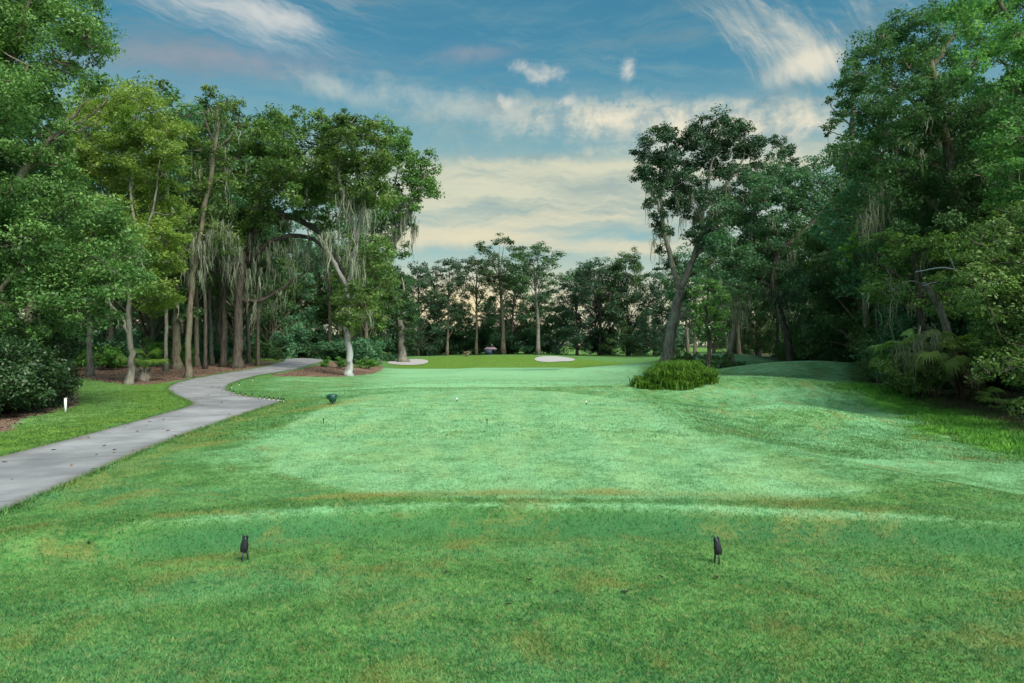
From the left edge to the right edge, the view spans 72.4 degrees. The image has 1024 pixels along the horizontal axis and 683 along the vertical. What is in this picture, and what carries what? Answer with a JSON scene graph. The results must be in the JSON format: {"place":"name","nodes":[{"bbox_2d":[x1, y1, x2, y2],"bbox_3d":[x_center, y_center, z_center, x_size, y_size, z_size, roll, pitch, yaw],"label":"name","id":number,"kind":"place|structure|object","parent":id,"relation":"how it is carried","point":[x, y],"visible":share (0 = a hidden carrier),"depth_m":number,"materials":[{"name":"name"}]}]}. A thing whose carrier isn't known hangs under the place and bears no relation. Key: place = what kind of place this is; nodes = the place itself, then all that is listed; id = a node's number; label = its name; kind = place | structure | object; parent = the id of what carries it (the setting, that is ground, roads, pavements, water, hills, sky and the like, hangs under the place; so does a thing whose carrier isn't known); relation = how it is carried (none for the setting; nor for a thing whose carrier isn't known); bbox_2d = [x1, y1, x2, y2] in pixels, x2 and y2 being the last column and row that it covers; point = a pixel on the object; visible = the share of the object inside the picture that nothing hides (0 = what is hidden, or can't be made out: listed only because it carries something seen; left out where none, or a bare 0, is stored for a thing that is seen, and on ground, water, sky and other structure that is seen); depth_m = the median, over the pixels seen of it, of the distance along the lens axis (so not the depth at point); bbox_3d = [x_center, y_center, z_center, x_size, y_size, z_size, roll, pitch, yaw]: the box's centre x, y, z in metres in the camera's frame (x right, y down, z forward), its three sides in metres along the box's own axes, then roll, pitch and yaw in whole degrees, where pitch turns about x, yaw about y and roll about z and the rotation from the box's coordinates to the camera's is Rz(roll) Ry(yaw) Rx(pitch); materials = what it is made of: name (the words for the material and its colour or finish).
{"place":"outdoors","nodes":[
{"label":"outdoors","id":0,"kind":"place"},
{"bbox_2d":[0,345,1023,682],"bbox_3d":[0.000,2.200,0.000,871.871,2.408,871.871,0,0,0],"label":"ground","id":1,"kind":"structure","parent":0,"point":[582,367],"depth_m":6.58,"materials":[{"name":"green plant"}]},
{"bbox_2d":[0,320,72,413],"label":"evergreen bush","id":2,"kind":"object","parent":1,"relation":"on","point":[19,371],"visible":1,"depth_m":17.00,"materials":[{"name":"green plant"}]},
{"bbox_2d":[0,308,87,410],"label":"evergreen bush","id":3,"kind":"object","parent":1,"relation":"on","point":[64,382],"visible":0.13,"depth_m":19.12,"materials":[{"name":"green plant"}]},
{"bbox_2d":[0,0,97,247],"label":"oak tree","id":4,"kind":"object","parent":1,"relation":"on","point":[48,172],"visible":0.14,"depth_m":21.55,"materials":[{"name":"green plant"}]},
{"bbox_2d":[21,213,134,360],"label":"bushy tree","id":5,"kind":"object","parent":1,"relation":"on","point":[81,343],"visible":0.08,"depth_m":71.33,"materials":[{"name":"green plant"}]},
{"bbox_2d":[25,70,135,375],"bbox_3d":[-26.337,-7.360,42.416,6.386,19.077,12.168,0,0,-35],"label":"live oak","id":6,"kind":"object","parent":1,"relation":"on","point":[86,92],"visible":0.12,"depth_m":41.09,"materials":[{"name":"green plant"}]},
{"bbox_2d":[0,0,162,343],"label":"live oak","id":7,"kind":"object","parent":1,"relation":"on","point":[44,279],"visible":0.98,"depth_m":18.53,"materials":[{"name":"green plant"}]},
{"bbox_2d":[72,344,125,369],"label":"understory shrub","id":8,"kind":"object","parent":1,"relation":"on","point":[107,356],"visible":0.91,"depth_m":48.06,"materials":[{"name":"green plant"}]},
{"bbox_2d":[42,79,199,383],"bbox_3d":[-18.123,-5.523,33.981,10.589,15.493,7.100,0,0,38],"label":"young oak","id":9,"kind":"object","parent":1,"relation":"on","point":[121,106],"visible":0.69,"depth_m":33.10,"materials":[{"name":"green plant"}]},
{"bbox_2d":[114,347,168,380],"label":"young palm","id":10,"kind":"object","parent":1,"relation":"on","point":[144,374],"visible":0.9,"depth_m":35.52,"materials":[{"name":"green plant"}]},
{"bbox_2d":[0,372,287,515],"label":"edge grass","id":11,"kind":"structure","parent":1,"relation":"on","point":[113,463],"depth_m":12.11,"materials":[{"name":"green plant"}]},
{"bbox_2d":[77,198,216,354],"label":"oak tree","id":12,"kind":"object","parent":1,"relation":"on","point":[146,330],"visible":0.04,"depth_m":66.88,"materials":[{"name":"green plant"}]},
{"bbox_2d":[0,358,322,510],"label":"cart path","id":13,"kind":"structure","parent":1,"relation":"on","point":[28,472],"depth_m":12.82,"materials":[{"name":"concrete"}]},
{"bbox_2d":[135,337,193,365],"bbox_3d":[-27.670,1.012,55.470,5.056,2.803,3.748,0,0,-28],"label":"understory shrub","id":14,"kind":"object","parent":1,"relation":"on","point":[149,347],"visible":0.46,"depth_m":55.24,"materials":[{"name":"green plant"}]},
{"bbox_2d":[117,70,224,370],"bbox_3d":[-23.260,-8.195,47.599,7.164,20.677,16.511,0,0,-24],"label":"live oak","id":15,"kind":"object","parent":1,"relation":"on","point":[192,140],"visible":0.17,"depth_m":47.46,"materials":[{"name":"green plant"}]},
{"bbox_2d":[138,111,216,368],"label":"live oak","id":16,"kind":"object","parent":1,"relation":"on","point":[177,362],"visible":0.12,"depth_m":50.15,"materials":[{"name":"green plant"}]},
{"bbox_2d":[136,281,233,359],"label":"bushy tree","id":17,"kind":"object","parent":1,"relation":"on","point":[159,337],"visible":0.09,"depth_m":75.77,"materials":[{"name":"green plant"}]},
{"bbox_2d":[0,361,376,479],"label":"leaf litter","id":18,"kind":"object","parent":1,"relation":"on","point":[157,378],"visible":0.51,"depth_m":43.28,"materials":[{"name":"brown plant"}]},
{"bbox_2d":[147,125,241,366],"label":"live oak","id":19,"kind":"object","parent":1,"relation":"on","point":[196,362],"visible":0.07,"depth_m":53.45,"materials":[{"name":"brown plant"}]},
{"bbox_2d":[181,247,229,364],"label":"live oak","id":20,"kind":"object","parent":1,"relation":"on","point":[211,359],"visible":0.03,"depth_m":57.70,"materials":[{"name":"brown plant"}]},
{"bbox_2d":[158,85,256,368],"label":"live oak","id":21,"kind":"object","parent":1,"relation":"on","point":[190,117],"visible":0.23,"depth_m":49.07,"materials":[{"name":"green plant"}]},
{"bbox_2d":[181,336,233,362],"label":"understory shrub","id":22,"kind":"object","parent":1,"relation":"on","point":[215,349],"visible":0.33,"depth_m":61.99,"materials":[{"name":"green plant"}]},
{"bbox_2d":[171,83,248,377],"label":"tall oak","id":23,"kind":"object","parent":1,"relation":"on","point":[200,246],"visible":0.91,"depth_m":38.27,"materials":[{"name":"green plant"}]},
{"bbox_2d":[172,253,261,362],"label":"oak tree","id":24,"kind":"object","parent":1,"relation":"on","point":[217,316],"visible":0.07,"depth_m":62.38,"materials":[{"name":"green plant"}]},
{"bbox_2d":[187,139,273,366],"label":"live oak","id":25,"kind":"object","parent":1,"relation":"on","point":[223,362],"visible":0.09,"depth_m":53.65,"materials":[{"name":"green plant"}]},
{"bbox_2d":[171,210,301,345],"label":"oak tree","id":26,"kind":"object","parent":1,"relation":"on","point":[282,282],"visible":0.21,"depth_m":73.04,"materials":[{"name":"green plant"}]},
{"bbox_2d":[229,179,278,362],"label":"live oak","id":27,"kind":"object","parent":1,"relation":"on","point":[248,353],"visible":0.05,"depth_m":62.83,"materials":[{"name":"brown plant"}]},
{"bbox_2d":[242,340,287,360],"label":"understory shrub","id":28,"kind":"object","parent":1,"relation":"on","point":[270,351],"visible":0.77,"depth_m":69.21,"materials":[{"name":"green plant"}]},
{"bbox_2d":[230,107,303,365],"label":"live oak","id":29,"kind":"object","parent":1,"relation":"on","point":[264,265],"visible":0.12,"depth_m":55.75,"materials":[{"name":"green plant"}]},
{"bbox_2d":[226,221,318,358],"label":"bushy tree","id":30,"kind":"object","parent":1,"relation":"on","point":[280,340],"visible":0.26,"depth_m":83.71,"materials":[{"name":"green plant"}]},
{"bbox_2d":[193,101,379,367],"bbox_3d":[-17.722,-7.899,52.834,16.052,20.069,16.723,0,0,0],"label":"live oak","id":31,"kind":"object","parent":1,"relation":"on","point":[292,190],"visible":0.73,"depth_m":51.37,"materials":[{"name":"green plant"}]},
{"bbox_2d":[249,246,340,356],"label":"oak tree","id":32,"kind":"object","parent":1,"relation":"on","point":[318,311],"visible":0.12,"depth_m":94.00,"materials":[{"name":"green plant"}]},
{"bbox_2d":[274,331,327,358],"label":"thicket","id":33,"kind":"object","parent":1,"relation":"on","point":[304,344],"visible":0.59,"depth_m":88.61,"materials":[{"name":"green plant"}]},
{"bbox_2d":[289,255,333,333],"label":"oak tree","id":34,"kind":"object","parent":1,"relation":"on","point":[313,287],"visible":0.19,"depth_m":95.54,"materials":[{"name":"green plant"}]},
{"bbox_2d":[291,185,365,359],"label":"live oak","id":35,"kind":"object","parent":1,"relation":"on","point":[318,272],"visible":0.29,"depth_m":86.84,"materials":[{"name":"green plant"}]},
{"bbox_2d":[310,337,356,360],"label":"thicket","id":36,"kind":"object","parent":1,"relation":"on","point":[328,348],"visible":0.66,"depth_m":84.94,"materials":[{"name":"green plant"}]},
{"bbox_2d":[294,243,401,339],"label":"oak tree","id":37,"kind":"object","parent":1,"relation":"on","point":[325,323],"visible":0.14,"depth_m":96.15,"materials":[{"name":"green plant"}]},
{"bbox_2d":[298,108,400,375],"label":"live oak","id":38,"kind":"object","parent":1,"relation":"on","point":[357,163],"visible":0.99,"depth_m":47.62,"materials":[{"name":"green plant"}]},
{"bbox_2d":[312,199,389,338],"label":"live oak","id":39,"kind":"object","parent":1,"relation":"on","point":[383,227],"visible":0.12,"depth_m":98.97,"materials":[{"name":"green plant"}]},
{"bbox_2d":[335,336,387,364],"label":"thicket","id":40,"kind":"object","parent":1,"relation":"on","point":[364,349],"visible":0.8,"depth_m":82.86,"materials":[{"name":"green plant"}]},
{"bbox_2d":[327,232,408,338],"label":"oak tree","id":41,"kind":"object","parent":1,"relation":"on","point":[377,265],"visible":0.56,"depth_m":84.43,"materials":[{"name":"green plant"}]},
{"bbox_2d":[362,264,420,356],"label":"oak tree","id":42,"kind":"object","parent":1,"relation":"on","point":[406,278],"visible":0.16,"depth_m":112.38,"materials":[{"name":"green plant"}]},
{"bbox_2d":[373,271,419,361],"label":"ivy tree","id":43,"kind":"object","parent":1,"relation":"on","point":[400,316],"visible":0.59,"depth_m":101.09,"materials":[{"name":"green plant"}]},
{"bbox_2d":[361,115,444,361],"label":"live oak","id":44,"kind":"object","parent":1,"relation":"on","point":[424,181],"visible":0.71,"depth_m":99.67,"materials":[{"name":"green plant"}]},
{"bbox_2d":[387,301,420,355],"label":"oak tree","id":45,"kind":"object","parent":1,"relation":"on","point":[393,350],"visible":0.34,"depth_m":117.60,"materials":[{"name":"green plant"}]},
{"bbox_2d":[79,323,729,346],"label":"distant woods","id":46,"kind":"object","parent":1,"relation":"on","point":[585,334],"visible":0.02,"depth_m":262.75,"materials":[{"name":"green plant"}]},
{"bbox_2d":[388,260,454,355],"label":"oak tree","id":47,"kind":"object","parent":1,"relation":"on","point":[423,283],"visible":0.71,"depth_m":122.70,"materials":[{"name":"green plant"}]},
{"bbox_2d":[412,293,473,354],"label":"oak tree","id":48,"kind":"object","parent":1,"relation":"on","point":[457,332],"visible":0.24,"depth_m":132.93,"materials":[{"name":"green plant"}]},
{"bbox_2d":[420,257,473,355],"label":"loblolly pine","id":49,"kind":"object","parent":1,"relation":"on","point":[457,309],"visible":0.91,"depth_m":125.82,"materials":[{"name":"plant"}]},
{"bbox_2d":[443,310,480,354],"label":"oak tree","id":50,"kind":"object","parent":1,"relation":"on","point":[469,335],"visible":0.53,"depth_m":134.59,"materials":[{"name":"green plant"}]},
{"bbox_2d":[458,255,498,354],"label":"loblolly pine","id":51,"kind":"object","parent":1,"relation":"on","point":[474,290],"visible":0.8,"depth_m":128.98,"materials":[{"name":"green plant"}]},
{"bbox_2d":[472,301,510,352],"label":"oak tree","id":52,"kind":"object","parent":1,"relation":"on","point":[481,320],"visible":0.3,"depth_m":139.22,"materials":[{"name":"green plant"}]},
{"bbox_2d":[465,232,532,354],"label":"loblolly pine","id":53,"kind":"object","parent":1,"relation":"on","point":[501,278],"visible":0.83,"depth_m":127.56,"materials":[{"name":"green plant"}]},
{"bbox_2d":[493,321,529,353],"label":"thicket","id":54,"kind":"object","parent":1,"relation":"on","point":[509,333],"visible":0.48,"depth_m":133.66,"materials":[{"name":"green plant"}]},
{"bbox_2d":[478,261,554,353],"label":"oak tree","id":55,"kind":"object","parent":1,"relation":"on","point":[525,316],"visible":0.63,"depth_m":132.21,"materials":[{"name":"green plant"}]},
{"bbox_2d":[504,293,556,353],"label":"oak tree","id":56,"kind":"object","parent":1,"relation":"on","point":[522,304],"visible":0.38,"depth_m":136.38,"materials":[{"name":"green plant"}]},
{"bbox_2d":[503,241,576,354],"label":"loblolly pine","id":57,"kind":"object","parent":1,"relation":"on","point":[539,272],"visible":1,"depth_m":120.13,"materials":[{"name":"green plant"}]},
{"bbox_2d":[528,301,584,349],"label":"oak tree","id":58,"kind":"object","parent":1,"relation":"on","point":[556,334],"visible":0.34,"depth_m":134.32,"materials":[{"name":"green plant"}]},
{"bbox_2d":[543,268,604,354],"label":"oak tree","id":59,"kind":"object","parent":1,"relation":"on","point":[574,340],"visible":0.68,"depth_m":124.71,"materials":[{"name":"green plant"}]},
{"bbox_2d":[550,257,647,354],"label":"oak tree","id":60,"kind":"object","parent":1,"relation":"on","point":[615,310],"visible":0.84,"depth_m":121.36,"materials":[{"name":"green plant"}]},
{"bbox_2d":[594,245,663,355],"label":"oak tree","id":61,"kind":"object","parent":1,"relation":"on","point":[635,266],"visible":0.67,"depth_m":120.71,"materials":[{"name":"green plant"}]},
{"bbox_2d":[621,270,688,355],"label":"oak tree","id":62,"kind":"object","parent":1,"relation":"on","point":[652,288],"visible":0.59,"depth_m":117.05,"materials":[{"name":"green plant"}]},
{"bbox_2d":[645,298,680,356],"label":"oak tree","id":63,"kind":"object","parent":1,"relation":"on","point":[658,323],"visible":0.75,"depth_m":109.53,"materials":[{"name":"green plant"}]},
{"bbox_2d":[627,359,720,389],"bbox_3d":[5.940,1.164,25.470,3.626,1.056,2.707,0,0,0],"label":"grassy bush","id":64,"kind":"object","parent":1,"relation":"on","point":[681,374],"visible":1,"depth_m":24.79,"materials":[{"name":"green plant"}]},
{"bbox_2d":[662,241,726,354],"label":"oak tree","id":65,"kind":"object","parent":1,"relation":"on","point":[698,272],"visible":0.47,"depth_m":76.52,"materials":[{"name":"green plant"}]},
{"bbox_2d":[686,277,732,367],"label":"young tree","id":66,"kind":"object","parent":1,"relation":"on","point":[706,310],"visible":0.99,"depth_m":43.80,"materials":[{"name":"green plant"}]},
{"bbox_2d":[627,103,799,361],"bbox_3d":[16.873,-8.718,55.717,15.307,20.886,12.382,0,0,0],"label":"live oak","id":67,"kind":"object","parent":1,"relation":"on","point":[723,141],"visible":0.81,"depth_m":55.15,"materials":[{"name":"green plant"}]},
{"bbox_2d":[657,235,770,353],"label":"oak tree","id":68,"kind":"object","parent":1,"relation":"on","point":[707,262],"visible":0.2,"depth_m":77.92,"materials":[{"name":"green plant"}]},
{"bbox_2d":[697,351,745,368],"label":"round shrub","id":69,"kind":"object","parent":1,"relation":"on","point":[726,359],"visible":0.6,"depth_m":49.54,"materials":[{"name":"green plant"}]},
{"bbox_2d":[716,258,754,362],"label":"moss tree","id":70,"kind":"object","parent":1,"relation":"on","point":[731,343],"visible":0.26,"depth_m":51.45,"materials":[{"name":"green plant"}]},
{"bbox_2d":[719,260,793,355],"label":"bushy tree","id":71,"kind":"object","parent":1,"relation":"on","point":[755,346],"visible":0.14,"depth_m":86.13,"materials":[{"name":"green plant"}]},
{"bbox_2d":[725,256,794,355],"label":"bushy tree","id":72,"kind":"object","parent":1,"relation":"on","point":[760,330],"visible":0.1,"depth_m":87.51,"materials":[{"name":"green plant"}]},
{"bbox_2d":[692,143,855,360],"bbox_3d":[18.996,-6.076,50.097,14.494,16.529,16.341,0,0,0],"label":"live oak","id":73,"kind":"object","parent":1,"relation":"on","point":[765,199],"visible":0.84,"depth_m":49.60,"materials":[{"name":"green plant"}]},
{"bbox_2d":[751,226,858,325],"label":"oak tree","id":74,"kind":"object","parent":1,"relation":"on","point":[772,317],"visible":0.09,"depth_m":74.88,"materials":[{"name":"green plant"}]},
{"bbox_2d":[776,322,837,361],"bbox_3d":[22.842,0.214,53.275,5.802,3.409,4.763,0,0,0],"label":"undergrowth bush","id":75,"kind":"object","parent":1,"relation":"on","point":[782,354],"visible":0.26,"depth_m":52.61,"materials":[{"name":"green plant"}]},
{"bbox_2d":[818,67,871,367],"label":"loblolly pine","id":76,"kind":"object","parent":1,"relation":"on","point":[835,121],"visible":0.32,"depth_m":39.87,"materials":[{"name":"green plant"}]},
{"bbox_2d":[785,153,912,361],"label":"bushy tree","id":77,"kind":"object","parent":1,"relation":"on","point":[828,318],"visible":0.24,"depth_m":44.13,"materials":[{"name":"green plant"}]},
{"bbox_2d":[825,308,874,362],"bbox_3d":[23.541,-0.021,45.231,5.590,4.501,6.089,0,0,-22],"label":"undergrowth bush","id":78,"kind":"object","parent":1,"relation":"on","point":[843,348],"visible":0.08,"depth_m":45.45,"materials":[{"name":"green plant"}]},
{"bbox_2d":[797,213,908,327],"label":"oak tree","id":79,"kind":"object","parent":1,"relation":"on","point":[823,290],"visible":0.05,"depth_m":48.07,"materials":[{"name":"green plant"}]},
{"bbox_2d":[845,310,885,354],"bbox_3d":[21.808,0.016,40.000,5.155,3.690,6.280,0,0,26],"label":"undergrowth bush","id":80,"kind":"object","parent":1,"relation":"on","point":[859,333],"visible":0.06,"depth_m":39.56,"materials":[{"name":"green plant"}]},
{"bbox_2d":[835,215,899,384],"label":"understory tree","id":81,"kind":"object","parent":1,"relation":"on","point":[846,246],"visible":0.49,"depth_m":32.85,"materials":[{"name":"green plant"}]},
{"bbox_2d":[849,318,896,381],"bbox_3d":[19.877,0.424,33.880,6.507,3.824,5.342,0,0,38],"label":"undergrowth bush","id":82,"kind":"object","parent":1,"relation":"on","point":[868,371],"visible":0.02,"depth_m":34.71,"materials":[{"name":"green plant"}]},
{"bbox_2d":[805,103,984,381],"bbox_3d":[18.808,-4.528,34.518,7.944,13.508,6.838,0,0,26],"label":"oak tree","id":83,"kind":"object","parent":1,"relation":"on","point":[839,236],"visible":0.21,"depth_m":34.63,"materials":[{"name":"green plant"}]},
{"bbox_2d":[799,166,991,311],"bbox_3d":[24.619,-4.681,41.886,11.816,13.077,11.888,0,0,-32],"label":"oak tree","id":84,"kind":"object","parent":1,"relation":"on","point":[848,272],"visible":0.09,"depth_m":43.15,"materials":[{"name":"green plant"}]},
{"bbox_2d":[866,328,926,389],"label":"cabbage palm","id":85,"kind":"object","parent":1,"relation":"on","point":[908,332],"visible":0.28,"depth_m":24.74,"materials":[{"name":"green plant"}]},
{"bbox_2d":[843,284,960,389],"bbox_3d":[18.899,-0.277,30.891,6.937,5.128,6.369,0,0,7],"label":"undergrowth bush","id":86,"kind":"object","parent":1,"relation":"on","point":[904,322],"visible":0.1,"depth_m":31.01,"materials":[{"name":"green plant"}]},
{"bbox_2d":[868,322,956,396],"bbox_3d":[13.862,0.670,24.034,3.052,2.764,2.524,0,0,0],"label":"mossy bush","id":87,"kind":"object","parent":1,"relation":"on","point":[911,384],"visible":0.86,"depth_m":23.72,"materials":[{"name":"green plant"}]},
{"bbox_2d":[856,228,977,356],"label":"vine tree","id":88,"kind":"object","parent":1,"relation":"on","point":[874,290],"visible":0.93,"depth_m":26.57,"materials":[{"name":"green plant"}]},
{"bbox_2d":[822,0,1023,390],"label":"oak","id":89,"kind":"object","parent":1,"relation":"on","point":[894,135],"visible":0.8,"depth_m":28.51,"materials":[{"name":"green plant"}]},
{"bbox_2d":[903,280,955,391],"bbox_3d":[14.889,-0.118,24.943,2.508,4.088,0.300,0,0,-7],"label":"trunk","id":90,"kind":"object","parent":1,"relation":"on","point":[936,302],"visible":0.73,"depth_m":24.91,"materials":[{"name":"grey plant"}]},
{"bbox_2d":[901,329,973,398],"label":"cabbage palm","id":91,"kind":"object","parent":1,"relation":"on","point":[952,362],"visible":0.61,"depth_m":23.51,"materials":[{"name":"green plant"}]},
{"bbox_2d":[878,274,1022,390],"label":"undergrowth bush","id":92,"kind":"object","parent":1,"relation":"on","point":[955,325],"visible":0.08,"depth_m":28.11,"materials":[{"name":"green plant"}]},
{"bbox_2d":[928,330,995,398],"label":"cabbage palm","id":93,"kind":"object","parent":1,"relation":"on","point":[962,386],"visible":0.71,"depth_m":23.78,"materials":[{"name":"green plant"}]},
{"bbox_2d":[912,80,1023,390],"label":"bushy tree","id":94,"kind":"object","parent":1,"relation":"on","point":[975,161],"visible":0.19,"depth_m":27.43,"materials":[{"name":"green plant"}]},
{"bbox_2d":[917,0,1023,229],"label":"laurel oak","id":95,"kind":"object","parent":1,"relation":"on","point":[964,13],"visible":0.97,"depth_m":20.85,"materials":[{"name":"green plant"}]},
{"bbox_2d":[929,49,1023,279],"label":"bushy tree","id":96,"kind":"object","parent":1,"relation":"on","point":[1021,74],"visible":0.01,"depth_m":29.03,"materials":[{"name":"green plant"}]},
{"bbox_2d":[948,199,1023,421],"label":"laurel oak","id":97,"kind":"object","parent":1,"relation":"on","point":[999,329],"visible":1,"depth_m":18.87,"materials":[{"name":"green plant"}]},
{"bbox_2d":[969,386,1022,407],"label":"saw palmetto","id":98,"kind":"object","parent":1,"relation":"on","point":[996,390],"visible":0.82,"depth_m":22.97,"materials":[{"name":"green plant"}]},
{"bbox_2d":[0,367,1023,463],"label":"mown grass","id":99,"kind":"structure","parent":0,"point":[646,398],"depth_m":15.79,"materials":[{"name":"green plant"}]},
{"bbox_2d":[0,0,1023,345],"label":"sky","id":100,"kind":"structure","parent":0,"point":[532,112],"materials":[{"name":"blue"}]},
{"bbox_2d":[827,380,1023,456],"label":"rough grass","id":101,"kind":"structure","parent":0,"point":[995,414],"depth_m":19.59,"materials":[{"name":"green plant"}]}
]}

